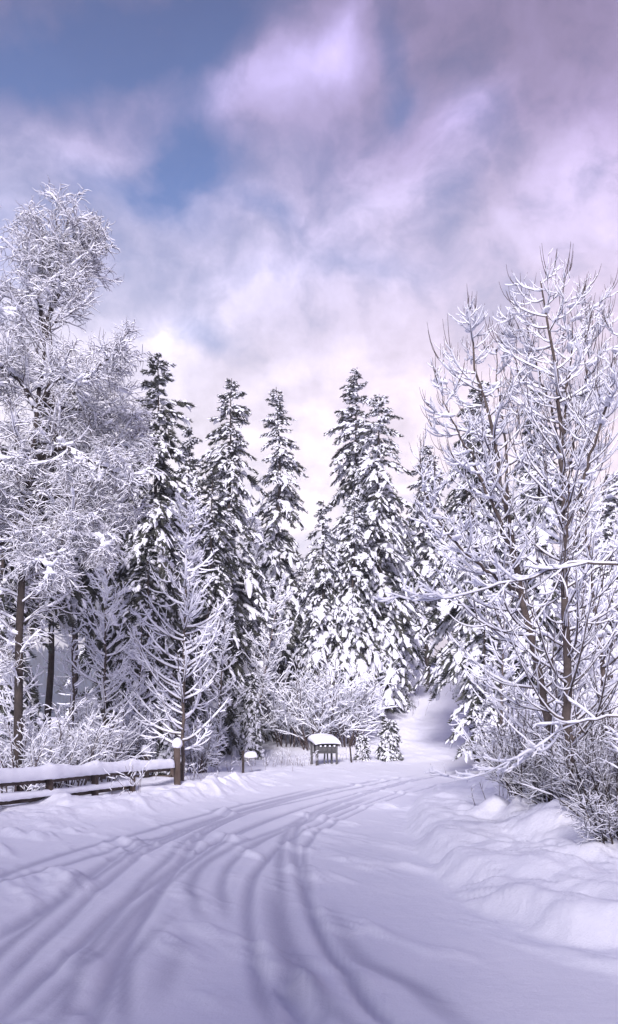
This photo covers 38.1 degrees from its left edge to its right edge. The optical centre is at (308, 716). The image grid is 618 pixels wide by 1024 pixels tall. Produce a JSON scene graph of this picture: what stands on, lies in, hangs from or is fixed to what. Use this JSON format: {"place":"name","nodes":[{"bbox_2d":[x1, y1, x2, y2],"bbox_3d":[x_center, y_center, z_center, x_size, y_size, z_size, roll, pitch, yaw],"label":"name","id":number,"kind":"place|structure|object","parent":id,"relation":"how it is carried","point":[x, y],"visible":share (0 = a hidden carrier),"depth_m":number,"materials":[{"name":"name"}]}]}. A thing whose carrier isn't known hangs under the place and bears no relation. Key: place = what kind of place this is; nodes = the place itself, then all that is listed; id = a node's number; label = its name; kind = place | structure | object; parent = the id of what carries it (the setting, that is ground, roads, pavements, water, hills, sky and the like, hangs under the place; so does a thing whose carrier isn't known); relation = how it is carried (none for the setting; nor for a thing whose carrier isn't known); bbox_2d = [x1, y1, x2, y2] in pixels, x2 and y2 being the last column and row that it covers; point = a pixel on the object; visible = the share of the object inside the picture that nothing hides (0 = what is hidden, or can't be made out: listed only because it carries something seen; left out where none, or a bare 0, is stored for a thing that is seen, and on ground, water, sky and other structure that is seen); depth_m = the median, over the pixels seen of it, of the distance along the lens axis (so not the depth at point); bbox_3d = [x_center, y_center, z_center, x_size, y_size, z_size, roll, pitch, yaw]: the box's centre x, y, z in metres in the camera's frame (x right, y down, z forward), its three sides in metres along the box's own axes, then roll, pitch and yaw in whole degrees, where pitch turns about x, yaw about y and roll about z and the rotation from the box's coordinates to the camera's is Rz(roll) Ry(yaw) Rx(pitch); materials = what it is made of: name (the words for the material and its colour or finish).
{"place":"outdoors","nodes":[
{"label":"outdoors","id":0,"kind":"place"},
{"bbox_2d":[0,750,617,1023],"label":"snowy road","id":1,"kind":"structure","parent":0,"point":[325,898],"depth_m":6.79,"materials":[{"name":"white snow"}]},
{"bbox_2d":[0,651,617,948],"bbox_3d":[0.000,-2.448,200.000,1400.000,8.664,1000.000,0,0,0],"label":"snow ground","id":2,"kind":"structure","parent":0,"point":[534,871],"depth_m":10.56,"materials":[{"name":"white snow"}]},
{"bbox_2d":[0,206,26,549],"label":"birch tree","id":3,"kind":"object","parent":2,"relation":"on","point":[9,310],"visible":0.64,"depth_m":17.19,"materials":[{"name":"white plant"}]},
{"bbox_2d":[0,617,46,767],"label":"bare tree","id":4,"kind":"object","parent":2,"relation":"on","point":[7,678],"visible":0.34,"depth_m":19.02,"materials":[{"name":"white plant"}]},
{"bbox_2d":[0,442,53,787],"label":"spruce tree","id":5,"kind":"object","parent":2,"relation":"on","point":[33,699],"visible":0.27,"depth_m":20.97,"materials":[{"name":"white plant"}]},
{"bbox_2d":[0,713,74,792],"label":"shrub","id":6,"kind":"object","parent":2,"relation":"on","point":[32,763],"visible":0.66,"depth_m":17.22,"materials":[{"name":"white plant"}]},
{"bbox_2d":[0,697,107,790],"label":"shrub","id":7,"kind":"object","parent":2,"relation":"on","point":[76,739],"visible":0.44,"depth_m":18.42,"materials":[{"name":"white plant"}]},
{"bbox_2d":[0,394,121,741],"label":"spruce tree","id":8,"kind":"object","parent":2,"relation":"on","point":[82,603],"visible":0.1,"depth_m":23.91,"materials":[{"name":"white plant"}]},
{"bbox_2d":[4,703,125,787],"bbox_3d":[-5.325,0.608,19.332,2.632,1.940,2.848,0,0,0],"label":"shrub","id":9,"kind":"object","parent":2,"relation":"on","point":[104,730],"visible":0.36,"depth_m":19.33,"materials":[{"name":"white plant"}]},
{"bbox_2d":[17,387,123,759],"bbox_3d":[-7.424,-4.239,27.852,3.611,12.430,3.466,0,0,33],"label":"spruce tree","id":10,"kind":"object","parent":2,"relation":"on","point":[113,578],"visible":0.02,"depth_m":28.00,"materials":[{"name":"white plant"}]},
{"bbox_2d":[46,597,101,745],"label":"bare tree","id":11,"kind":"object","parent":2,"relation":"on","point":[65,637],"visible":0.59,"depth_m":23.98,"materials":[{"name":"white plant"}]},
{"bbox_2d":[0,175,164,790],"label":"birch tree","id":12,"kind":"object","parent":2,"relation":"on","point":[77,490],"visible":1,"depth_m":17.35,"materials":[{"name":"white plant"}]},
{"bbox_2d":[0,758,174,805],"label":"wooden fence","id":13,"kind":"object","parent":2,"relation":"on","point":[48,774],"visible":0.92,"depth_m":16.58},
{"bbox_2d":[52,445,140,739],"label":"spruce tree","id":14,"kind":"object","parent":2,"relation":"on","point":[100,645],"visible":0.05,"depth_m":33.38,"materials":[{"name":"white plant"}]},
{"bbox_2d":[68,539,148,778],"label":"bare tree","id":15,"kind":"object","parent":2,"relation":"on","point":[100,614],"visible":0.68,"depth_m":22.02,"materials":[{"name":"white plant"}]},
{"bbox_2d":[46,687,170,781],"bbox_3d":[-4.934,0.416,21.246,2.476,2.277,2.792,0,0,-36],"label":"shrub","id":16,"kind":"object","parent":2,"relation":"on","point":[117,740],"visible":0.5,"depth_m":20.87,"materials":[{"name":"white plant"}]},
{"bbox_2d":[65,705,154,761],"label":"shrub","id":17,"kind":"object","parent":2,"relation":"on","point":[137,741],"visible":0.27,"depth_m":23.82,"materials":[{"name":"white plant"}]},
{"bbox_2d":[103,760,150,794],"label":"dry weeds","id":18,"kind":"object","parent":2,"relation":"on","point":[132,775],"visible":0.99,"depth_m":16.67,"materials":[{"name":"white"}]},
{"bbox_2d":[113,605,164,759],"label":"bare tree","id":19,"kind":"object","parent":2,"relation":"on","point":[143,687],"visible":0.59,"depth_m":23.99,"materials":[{"name":"white plant"}]},
{"bbox_2d":[141,745,150,777],"bbox_3d":[-3.984,1.236,21.900,0.221,1.109,0.237,0,0,20],"label":"gate post","id":20,"kind":"object","parent":2,"relation":"on","point":[146,775],"visible":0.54,"depth_m":21.83,"materials":[{"name":"brown wood"}]},
{"bbox_2d":[119,768,173,777],"bbox_3d":[-4.048,1.446,22.233,1.558,0.753,0.253,0,0,20],"label":"rail fence","id":21,"kind":"object","parent":2,"relation":"on","point":[171,772],"visible":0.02,"depth_m":21.96,"materials":[{"name":"brown wood"}]},
{"bbox_2d":[88,539,214,766],"bbox_3d":[-4.736,-1.260,27.146,4.223,8.140,3.702,0,0,0],"label":"spruce tree","id":22,"kind":"object","parent":2,"relation":"on","point":[135,581],"visible":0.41,"depth_m":26.78,"materials":[{"name":"white plant"}]},
{"bbox_2d":[78,353,240,761],"bbox_3d":[-5.110,-5.057,29.648,4.887,14.242,4.718,0,0,-23],"label":"spruce tree","id":23,"kind":"object","parent":2,"relation":"on","point":[156,530],"visible":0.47,"depth_m":29.52,"materials":[{"name":"white plant"}]},
{"bbox_2d":[114,706,215,759],"bbox_3d":[-4.067,0.571,24.603,2.500,1.864,2.488,0,0,36],"label":"shrub","id":24,"kind":"object","parent":2,"relation":"on","point":[152,746],"visible":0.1,"depth_m":24.41,"materials":[{"name":"white plant"}]},
{"bbox_2d":[151,670,187,774],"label":"spruce sapling","id":25,"kind":"object","parent":2,"relation":"on","point":[164,749],"visible":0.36,"depth_m":22.31,"materials":[{"name":"white plant"}]},
{"bbox_2d":[119,487,232,780],"bbox_3d":[-3.079,-1.887,21.164,2.745,7.062,2.539,0,0,0],"label":"bare tree","id":26,"kind":"object","parent":2,"relation":"on","point":[197,641],"visible":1,"depth_m":20.89,"materials":[{"name":"white plant"}]},
{"bbox_2d":[172,737,182,784],"bbox_3d":[-3.030,1.164,20.609,0.234,1.386,0.218,0,0,31],"label":"fence post","id":27,"kind":"object","parent":2,"relation":"on","point":[177,743],"visible":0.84,"depth_m":20.53,"materials":[{"name":"brown wood"}]},
{"bbox_2d":[166,427,205,680],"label":"spruce tree","id":28,"kind":"object","parent":2,"relation":"on","point":[192,481],"visible":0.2,"depth_m":38.73,"materials":[{"name":"white plant"}]},
{"bbox_2d":[153,709,227,772],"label":"shrub","id":29,"kind":"object","parent":2,"relation":"on","point":[206,754],"visible":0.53,"depth_m":24.09,"materials":[{"name":"white plant"}]},
{"bbox_2d":[155,760,232,780],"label":"dry weeds","id":30,"kind":"object","parent":2,"relation":"on","point":[193,769],"visible":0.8,"depth_m":21.64,"materials":[{"name":"white"}]},
{"bbox_2d":[182,470,251,758],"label":"spruce tree","id":31,"kind":"object","parent":2,"relation":"on","point":[219,585],"visible":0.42,"depth_m":32.88,"materials":[{"name":"white plant"}]},
{"bbox_2d":[190,604,245,764],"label":"bare tree","id":32,"kind":"object","parent":2,"relation":"on","point":[212,696],"visible":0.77,"depth_m":28.94,"materials":[{"name":"white plant"}]},
{"bbox_2d":[204,714,241,755],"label":"shrub","id":33,"kind":"object","parent":2,"relation":"on","point":[238,729],"visible":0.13,"depth_m":32.78,"materials":[{"name":"grey plant"}]},
{"bbox_2d":[179,378,294,746],"bbox_3d":[-3.525,-5.859,36.002,5.120,15.438,4.658,0,0,-33],"label":"spruce tree","id":34,"kind":"object","parent":2,"relation":"on","point":[248,589],"visible":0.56,"depth_m":35.66,"materials":[{"name":"white plant"}]},
{"bbox_2d":[190,750,295,773],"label":"dry weeds","id":35,"kind":"object","parent":2,"relation":"on","point":[227,763],"visible":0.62,"depth_m":24.74,"materials":[{"name":"brown"}]},
{"bbox_2d":[242,751,257,772],"bbox_3d":[-1.624,1.389,24.601,0.436,0.915,0.299,0,0,0],"label":"newspaper box","id":36,"kind":"object","parent":2,"relation":"on","point":[249,755],"visible":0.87,"depth_m":24.51,"materials":[{"name":"white metal"}]},
{"bbox_2d":[238,672,264,759],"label":"spruce sapling","id":37,"kind":"object","parent":2,"relation":"on","point":[251,736],"visible":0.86,"depth_m":30.79,"materials":[{"name":"white plant"}]},
{"bbox_2d":[232,519,275,668],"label":"spruce tree","id":38,"kind":"object","parent":2,"relation":"on","point":[245,541],"visible":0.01,"depth_m":59.54,"materials":[{"name":"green plant"}]},
{"bbox_2d":[229,573,293,727],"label":"bare tree","id":39,"kind":"object","parent":2,"relation":"on","point":[267,634],"visible":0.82,"depth_m":34.94,"materials":[{"name":"white plant"}]},
{"bbox_2d":[233,519,294,710],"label":"bare tree","id":40,"kind":"object","parent":2,"relation":"on","point":[256,546],"visible":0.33,"depth_m":36.80,"materials":[{"name":"white plant"}]},
{"bbox_2d":[242,389,311,720],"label":"spruce tree","id":41,"kind":"object","parent":2,"relation":"on","point":[272,565],"visible":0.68,"depth_m":40.61,"materials":[{"name":"white plant"}]},
{"bbox_2d":[245,744,318,766],"bbox_3d":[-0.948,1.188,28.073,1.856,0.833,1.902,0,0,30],"label":"dry weeds","id":42,"kind":"object","parent":2,"relation":"on","point":[281,754],"visible":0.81,"depth_m":27.89,"materials":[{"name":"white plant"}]},
{"bbox_2d":[261,686,308,741],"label":"shrub","id":43,"kind":"object","parent":2,"relation":"on","point":[267,739],"visible":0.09,"depth_m":36.73,"materials":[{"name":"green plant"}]},
{"bbox_2d":[234,663,343,746],"bbox_3d":[-0.773,-0.422,34.961,4.170,3.217,4.668,0,0,0],"label":"shrub","id":44,"kind":"object","parent":2,"relation":"on","point":[286,715],"visible":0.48,"depth_m":34.68,"materials":[{"name":"white plant"}]},
{"bbox_2d":[282,572,305,670],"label":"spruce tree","id":45,"kind":"object","parent":2,"relation":"on","point":[300,629],"visible":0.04,"depth_m":43.96,"materials":[{"name":"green plant"}]},
{"bbox_2d":[289,557,308,683],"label":"spruce tree","id":46,"kind":"object","parent":2,"relation":"on","point":[300,574],"visible":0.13,"depth_m":57.93,"materials":[{"name":"white plant"}]},
{"bbox_2d":[290,500,347,734],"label":"spruce tree","id":47,"kind":"object","parent":2,"relation":"on","point":[317,591],"visible":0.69,"depth_m":37.69,"materials":[{"name":"white plant"}]},
{"bbox_2d":[307,733,340,764],"bbox_3d":[0.499,1.230,29.250,0.941,1.376,0.662,0,0,-24],"label":"letter box stand","id":48,"kind":"object","parent":2,"relation":"on","point":[324,743],"visible":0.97,"depth_m":29.10,"materials":[{"name":"paint"}]},
{"bbox_2d":[256,646,401,749],"bbox_3d":[0.669,-0.748,34.483,4.543,4.039,4.015,0,0,-37],"label":"shrub","id":49,"kind":"object","parent":2,"relation":"on","point":[324,727],"visible":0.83,"depth_m":33.79,"materials":[{"name":"white plant"}]},
{"bbox_2d":[323,748,367,761],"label":"dry weeds","id":50,"kind":"object","parent":2,"relation":"on","point":[355,753],"visible":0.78,"depth_m":30.61,"materials":[{"name":"white plant"}]},
{"bbox_2d":[347,735,351,762],"bbox_3d":[1.362,1.165,29.802,0.181,1.110,0.092,0,0,0],"label":"marker post","id":51,"kind":"object","parent":2,"relation":"on","point":[348,736],"visible":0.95,"depth_m":29.78,"materials":[{"name":"brown wood"}]},
{"bbox_2d":[313,495,387,729],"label":"spruce tree","id":52,"kind":"object","parent":2,"relation":"on","point":[362,652],"visible":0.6,"depth_m":38.03,"materials":[{"name":"white plant"}]},
{"bbox_2d":[303,662,397,746],"bbox_3d":[1.295,-0.467,34.401,3.248,3.314,4.948,0,0,21],"label":"shrub","id":53,"kind":"object","parent":2,"relation":"on","point":[368,712],"visible":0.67,"depth_m":34.35,"materials":[{"name":"white plant"}]},
{"bbox_2d":[297,368,407,670],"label":"spruce tree","id":54,"kind":"object","parent":2,"relation":"on","point":[347,468],"visible":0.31,"depth_m":42.66,"materials":[{"name":"white plant"}]},
{"bbox_2d":[352,733,370,760],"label":"spruce sapling","id":55,"kind":"object","parent":2,"relation":"on","point":[362,743],"visible":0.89,"depth_m":30.85,"materials":[{"name":"white plant"}]},
{"bbox_2d":[328,395,437,719],"bbox_3d":[3.200,-6.648,40.136,4.994,15.562,5.711,0,0,0],"label":"spruce tree","id":56,"kind":"object","parent":2,"relation":"on","point":[383,521],"visible":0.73,"depth_m":39.33,"materials":[{"name":"white plant"}]},
{"bbox_2d":[374,719,403,761],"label":"spruce sapling","id":57,"kind":"object","parent":2,"relation":"on","point":[386,750],"visible":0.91,"depth_m":31.31,"materials":[{"name":"white plant"}]},
{"bbox_2d":[377,656,409,712],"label":"shrub","id":58,"kind":"object","parent":2,"relation":"on","point":[394,692],"visible":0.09,"depth_m":39.51,"materials":[{"name":"plant"}]},
{"bbox_2d":[387,671,416,711],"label":"spruce sapling","id":59,"kind":"object","parent":2,"relation":"on","point":[405,688],"visible":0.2,"depth_m":40.66,"materials":[{"name":"white plant"}]},
{"bbox_2d":[385,594,423,682],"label":"spruce tree","id":60,"kind":"object","parent":2,"relation":"on","point":[413,667],"visible":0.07,"depth_m":41.76,"materials":[{"name":"white plant"}]},
{"bbox_2d":[393,697,430,714],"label":"dry weeds","id":61,"kind":"object","parent":2,"relation":"on","point":[412,706],"visible":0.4,"depth_m":40.12,"materials":[{"name":"white"}]},
{"bbox_2d":[400,538,435,663],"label":"spruce tree","id":62,"kind":"object","parent":2,"relation":"on","point":[420,646],"visible":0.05,"depth_m":59.58,"materials":[{"name":"white plant"}]},
{"bbox_2d":[394,445,457,684],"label":"spruce tree","id":63,"kind":"object","parent":2,"relation":"on","point":[425,565],"visible":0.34,"depth_m":44.60,"materials":[{"name":"white plant"}]},
{"bbox_2d":[411,380,527,762],"bbox_3d":[5.779,-4.869,31.276,4.049,13.500,3.734,0,0,-32],"label":"spruce tree","id":64,"kind":"object","parent":2,"relation":"on","point":[450,661],"visible":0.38,"depth_m":30.81,"materials":[{"name":"white plant"}]},
{"bbox_2d":[445,598,517,775],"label":"spruce tree","id":65,"kind":"object","parent":2,"relation":"on","point":[470,696],"visible":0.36,"depth_m":24.66,"materials":[{"name":"white plant"}]},
{"bbox_2d":[373,536,617,781],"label":"bare tree","id":66,"kind":"object","parent":2,"relation":"on","point":[528,752],"visible":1,"depth_m":8.89,"materials":[{"name":"white plant"}]},
{"bbox_2d":[461,558,542,750],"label":"bare tree","id":67,"kind":"object","parent":2,"relation":"on","point":[503,646],"visible":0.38,"depth_m":23.95,"materials":[{"name":"white plant"}]},
{"bbox_2d":[448,699,555,769],"bbox_3d":[5.011,0.599,22.076,3.008,2.125,2.518,0,0,0],"label":"shrub","id":68,"kind":"object","parent":2,"relation":"on","point":[491,746],"visible":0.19,"depth_m":22.36,"materials":[{"name":"white plant"}]},
{"bbox_2d":[468,760,538,805],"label":"dry weeds","id":69,"kind":"object","parent":2,"relation":"on","point":[484,788],"visible":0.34,"depth_m":12.32,"materials":[{"name":"brown"}]},
{"bbox_2d":[496,491,518,630],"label":"spruce tree","id":70,"kind":"object","parent":2,"relation":"on","point":[504,520],"visible":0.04,"depth_m":49.53,"materials":[{"name":"white plant"}]},
{"bbox_2d":[408,291,617,798],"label":"bare tree","id":71,"kind":"object","parent":2,"relation":"on","point":[496,575],"visible":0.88,"depth_m":10.52,"materials":[{"name":"white plant"}]},
{"bbox_2d":[462,714,574,797],"bbox_3d":[2.766,0.451,11.238,1.467,1.102,1.326,0,0,27],"label":"shrub","id":72,"kind":"object","parent":2,"relation":"on","point":[515,771],"visible":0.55,"depth_m":11.11,"materials":[{"name":"white plant"}]},
{"bbox_2d":[486,389,593,741],"bbox_3d":[7.468,-4.347,29.131,3.675,12.476,3.905,0,0,38],"label":"spruce tree","id":73,"kind":"object","parent":2,"relation":"on","point":[540,541],"visible":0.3,"depth_m":28.49,"materials":[{"name":"white plant"}]},
{"bbox_2d":[464,680,617,791],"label":"shrub","id":74,"kind":"object","parent":2,"relation":"on","point":[504,734],"visible":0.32,"depth_m":13.28,"materials":[{"name":"white plant"}]},
{"bbox_2d":[483,243,617,799],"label":"bare tree","id":75,"kind":"object","parent":2,"relation":"on","point":[568,495],"visible":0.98,"depth_m":10.09,"materials":[{"name":"white plant"}]},
{"bbox_2d":[505,755,595,809],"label":"shrub","id":76,"kind":"object","parent":2,"relation":"on","point":[541,796],"visible":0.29,"depth_m":10.78,"materials":[{"name":"white plant"}]},
{"bbox_2d":[512,712,617,820],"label":"shrub","id":77,"kind":"object","parent":2,"relation":"on","point":[600,782],"visible":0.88,"depth_m":9.10,"materials":[{"name":"white plant"}]},
{"bbox_2d":[517,666,617,786],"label":"shrub","id":78,"kind":"object","parent":2,"relation":"on","point":[598,725],"visible":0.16,"depth_m":11.83,"materials":[{"name":"white plant"}]},
{"bbox_2d":[526,504,617,730],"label":"bare tree","id":79,"kind":"object","parent":2,"relation":"on","point":[600,606],"visible":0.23,"depth_m":18.92,"materials":[{"name":"white plant"}]},
{"bbox_2d":[528,726,617,812],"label":"shrub","id":80,"kind":"object","parent":2,"relation":"on","point":[558,766],"visible":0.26,"depth_m":9.74,"materials":[{"name":"white plant"}]},
{"bbox_2d":[529,393,617,759],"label":"spruce tree","id":81,"kind":"object","parent":2,"relation":"on","point":[602,656],"visible":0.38,"depth_m":12.91,"materials":[{"name":"white plant"}]},
{"bbox_2d":[568,513,594,660],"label":"spruce tree","id":82,"kind":"object","parent":2,"relation":"on","point":[580,547],"visible":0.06,"depth_m":47.70,"materials":[{"name":"white plant"}]},
{"bbox_2d":[562,782,617,847],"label":"shrub","id":83,"kind":"object","parent":2,"relation":"on","point":[601,821],"visible":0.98,"depth_m":7.98,"materials":[{"name":"white plant"}]},
{"bbox_2d":[582,474,617,679],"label":"spruce tree","id":84,"kind":"object","parent":2,"relation":"on","point":[610,514],"visible":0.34,"depth_m":43.63,"materials":[{"name":"white plant"}]},
{"bbox_2d":[0,0,617,663],"label":"sky","id":85,"kind":"structure","parent":0,"point":[293,191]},
{"bbox_3d":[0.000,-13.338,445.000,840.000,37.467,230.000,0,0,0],"label":"mountain","id":86,"kind":"structure","parent":0,"visible":0},
{"bbox_2d":[10,644,96,716],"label":"distant forest","id":87,"kind":"object","parent":86,"relation":"on","point":[33,663],"visible":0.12,"depth_m":398.77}
]}

